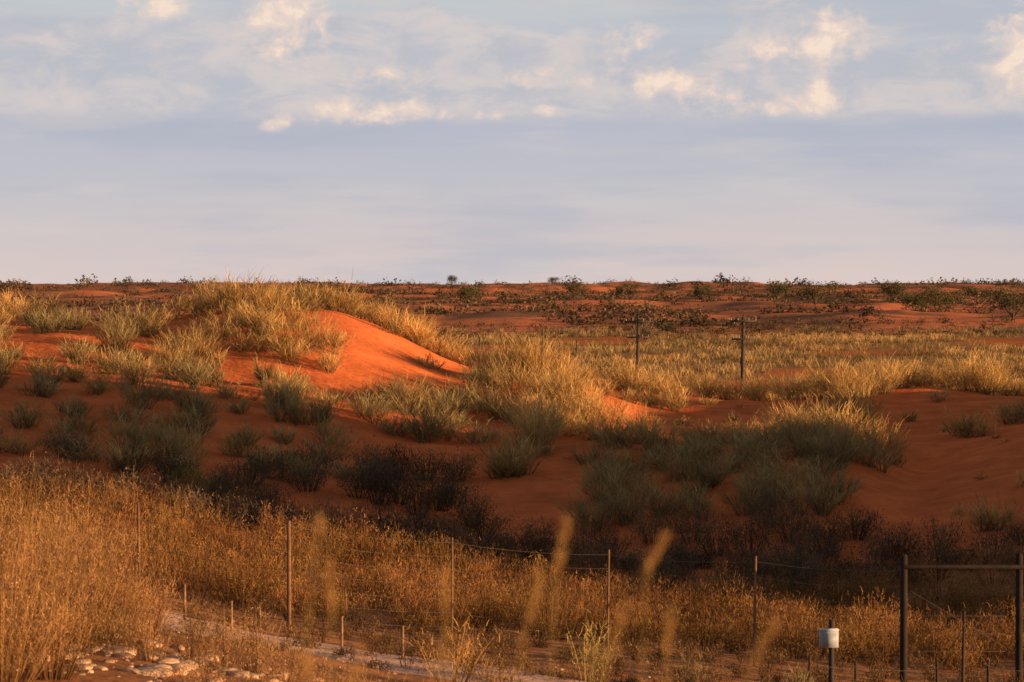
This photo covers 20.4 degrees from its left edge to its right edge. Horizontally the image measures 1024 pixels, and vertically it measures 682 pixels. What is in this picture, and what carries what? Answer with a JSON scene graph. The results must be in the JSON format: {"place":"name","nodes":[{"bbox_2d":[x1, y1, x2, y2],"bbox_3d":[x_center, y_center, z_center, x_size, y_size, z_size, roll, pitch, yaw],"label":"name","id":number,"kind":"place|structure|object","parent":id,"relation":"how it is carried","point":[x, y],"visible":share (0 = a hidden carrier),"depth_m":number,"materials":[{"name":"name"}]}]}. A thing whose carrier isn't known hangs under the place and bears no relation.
{"place":"outdoors","nodes":[
{"label":"outdoors","id":0,"kind":"place"},
{"bbox_2d":[0,585,584,681],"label":"gravel road","id":1,"kind":"structure","parent":0,"point":[396,664],"depth_m":36.98,"materials":[{"name":"beige gravel"}]},
{"bbox_2d":[0,281,1023,681],"bbox_3d":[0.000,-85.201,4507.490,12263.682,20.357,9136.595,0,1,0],"label":"ground","id":2,"kind":"structure","parent":0,"point":[936,473],"depth_m":69.66,"materials":[{"name":"sand"}]},
{"bbox_2d":[0,455,423,681],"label":"tall dry grass","id":3,"kind":"object","parent":2,"relation":"on","point":[69,586],"visible":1,"depth_m":32.80,"materials":[{"name":"brown plant"}]},
{"bbox_2d":[183,584,403,659],"bbox_3d":[-2.959,3.920,38.047,3.276,1.208,0.184,0,1,23],"label":"fence","id":4,"kind":"object","parent":2,"relation":"on","point":[341,626],"visible":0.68,"depth_m":37.86,"materials":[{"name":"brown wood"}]},
{"bbox_2d":[0,624,650,681],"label":"rocks","id":5,"kind":"object","parent":2,"relation":"on","point":[153,670],"visible":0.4,"depth_m":32.55,"materials":[{"name":"stone"}]},
{"bbox_2d":[0,487,899,668],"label":"wire fence","id":6,"kind":"object","parent":2,"relation":"on","point":[289,570],"visible":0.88,"depth_m":41.82,"materials":[{"name":"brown metal"}]},
{"bbox_2d":[445,275,458,283],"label":"acacia tree","id":7,"kind":"object","parent":2,"relation":"on","point":[451,278],"visible":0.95,"depth_m":1678.86,"materials":[{"name":"green plant"}]},
{"bbox_2d":[403,608,501,681],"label":"dry shrub","id":8,"kind":"object","parent":2,"relation":"on","point":[455,670],"visible":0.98,"depth_m":34.55,"materials":[{"name":"brown plant"}]},
{"bbox_2d":[455,286,486,305],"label":"acacia tree","id":9,"kind":"object","parent":2,"relation":"on","point":[473,290],"visible":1,"depth_m":559.48,"materials":[{"name":"green plant"}]},
{"bbox_2d":[465,654,526,681],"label":"dry shrub","id":10,"kind":"object","parent":2,"relation":"on","point":[494,679],"visible":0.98,"depth_m":34.55,"materials":[{"name":"beige plant"}]},
{"bbox_2d":[0,462,1023,669],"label":"veld bushes","id":11,"kind":"object","parent":2,"relation":"on","point":[882,639],"visible":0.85,"depth_m":48.22,"materials":[{"name":"brown plant"}]},
{"bbox_2d":[0,427,1023,599],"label":"dark scrub","id":12,"kind":"object","parent":2,"relation":"on","point":[375,473],"visible":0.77,"depth_m":57.95,"materials":[{"name":"plant"}]},
{"bbox_2d":[0,272,1023,336],"bbox_3d":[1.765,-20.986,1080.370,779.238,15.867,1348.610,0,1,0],"label":"hill scrub","id":13,"kind":"object","parent":2,"relation":"on","point":[694,316],"visible":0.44,"depth_m":566.90,"materials":[{"name":"green plant"}]},
{"bbox_2d":[542,327,543,364],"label":"wooden post","id":14,"kind":"object","parent":2,"relation":"on","point":[543,340],"visible":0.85,"depth_m":250.00,"materials":[{"name":"brown wood"}]},
{"bbox_2d":[547,277,560,282],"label":"acacia tree","id":15,"kind":"object","parent":2,"relation":"on","point":[553,279],"visible":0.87,"depth_m":1678.60,"materials":[{"name":"green plant"}]},
{"bbox_2d":[559,282,590,298],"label":"acacia tree","id":16,"kind":"object","parent":2,"relation":"on","point":[573,288],"visible":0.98,"depth_m":599.13,"materials":[{"name":"green plant"}]},
{"bbox_2d":[546,609,619,681],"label":"dry shrub","id":17,"kind":"object","parent":2,"relation":"on","point":[586,650],"visible":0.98,"depth_m":35.58,"materials":[{"name":"yellow plant"}]},
{"bbox_2d":[168,591,1023,681],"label":"scrub","id":18,"kind":"object","parent":2,"relation":"on","point":[383,640],"visible":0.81,"depth_m":40.27,"materials":[{"name":"brown plant"}]},
{"bbox_2d":[610,282,640,298],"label":"acacia tree","id":19,"kind":"object","parent":2,"relation":"on","point":[619,290],"visible":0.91,"depth_m":619.39,"materials":[{"name":"green plant"}]},
{"bbox_2d":[625,318,650,371],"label":"utility pole","id":20,"kind":"object","parent":2,"relation":"on","point":[637,336],"visible":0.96,"depth_m":229.92,"materials":[{"name":"brown wood"}]},
{"bbox_2d":[635,324,658,339],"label":"shrub","id":21,"kind":"object","parent":2,"relation":"on","point":[647,330],"visible":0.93,"depth_m":389.59,"materials":[{"name":"beige plant"}]},
{"bbox_2d":[661,649,723,681],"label":"dry shrub","id":22,"kind":"object","parent":2,"relation":"on","point":[692,677],"visible":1,"depth_m":37.10,"materials":[{"name":"beige plant"}]},
{"bbox_2d":[689,283,714,299],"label":"acacia tree","id":23,"kind":"object","parent":2,"relation":"on","point":[697,292],"visible":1,"depth_m":619.46,"materials":[{"name":"green plant"}]},
{"bbox_2d":[433,323,1023,399],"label":"plain grass","id":24,"kind":"structure","parent":2,"relation":"on","point":[753,355],"depth_m":317.72,"materials":[{"name":"yellow plant"}]},
{"bbox_2d":[730,317,756,387],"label":"utility pole","id":25,"kind":"object","parent":2,"relation":"on","point":[743,338],"visible":0.98,"depth_m":199.93,"materials":[{"name":"brown wood"}]},
{"bbox_2d":[766,283,790,299],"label":"acacia tree","id":26,"kind":"object","parent":2,"relation":"on","point":[778,290],"visible":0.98,"depth_m":699.50,"materials":[{"name":"green plant"}]},
{"bbox_2d":[783,663,819,681],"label":"dry shrub","id":27,"kind":"object","parent":2,"relation":"on","point":[802,678],"visible":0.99,"depth_m":37.04,"materials":[{"name":"beige plant"}]},
{"bbox_2d":[785,281,844,305],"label":"acacia tree","id":28,"kind":"object","parent":2,"relation":"on","point":[811,292],"visible":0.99,"depth_m":559.87,"materials":[{"name":"green plant"}]},
{"bbox_2d":[819,619,838,681],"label":"meter box","id":29,"kind":"object","parent":2,"relation":"on","point":[829,637],"visible":1,"depth_m":38.51,"materials":[{"name":"white metal"}]},
{"bbox_2d":[880,283,907,302],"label":"acacia tree","id":30,"kind":"object","parent":2,"relation":"on","point":[895,291],"visible":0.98,"depth_m":599.66,"materials":[{"name":"green plant"}]},
{"bbox_2d":[808,611,1012,681],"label":"fence","id":31,"kind":"object","parent":2,"relation":"on","point":[937,666],"visible":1,"depth_m":38.68,"materials":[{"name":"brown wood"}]},
{"bbox_2d":[897,290,931,310],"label":"acacia tree","id":32,"kind":"object","parent":2,"relation":"on","point":[906,299],"visible":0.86,"depth_m":539.59,"materials":[{"name":"green plant"}]},
{"bbox_2d":[914,284,971,311],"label":"acacia tree","id":33,"kind":"object","parent":2,"relation":"on","point":[936,294],"visible":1,"depth_m":519.27,"materials":[{"name":"green plant"}]},
{"bbox_2d":[900,553,1023,681],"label":"farm gate","id":34,"kind":"structure","parent":2,"relation":"on","point":[1018,567],"depth_m":40.04,"materials":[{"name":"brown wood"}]},
{"bbox_2d":[958,286,998,303],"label":"acacia tree","id":35,"kind":"object","parent":2,"relation":"on","point":[972,290],"visible":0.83,"depth_m":639.50,"materials":[{"name":"green plant"}]},
{"bbox_2d":[985,285,1023,319],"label":"acacia tree","id":36,"kind":"object","parent":2,"relation":"on","point":[997,295],"visible":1,"depth_m":444.18,"materials":[{"name":"green plant"}]},
{"bbox_2d":[0,265,1023,549],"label":"dune grass","id":37,"kind":"structure","parent":0,"point":[820,437],"depth_m":72.30,"materials":[{"name":"yellow plant"}]},
{"bbox_2d":[0,0,1023,284],"label":"sky","id":38,"kind":"structure","parent":0,"point":[850,142],"materials":[{"name":"blue"}]},
{"bbox_2d":[301,512,779,681],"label":"foreground grass","id":39,"kind":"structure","parent":0,"point":[307,674],"depth_m":4.02,"materials":[{"name":"brown plant"}]}
]}

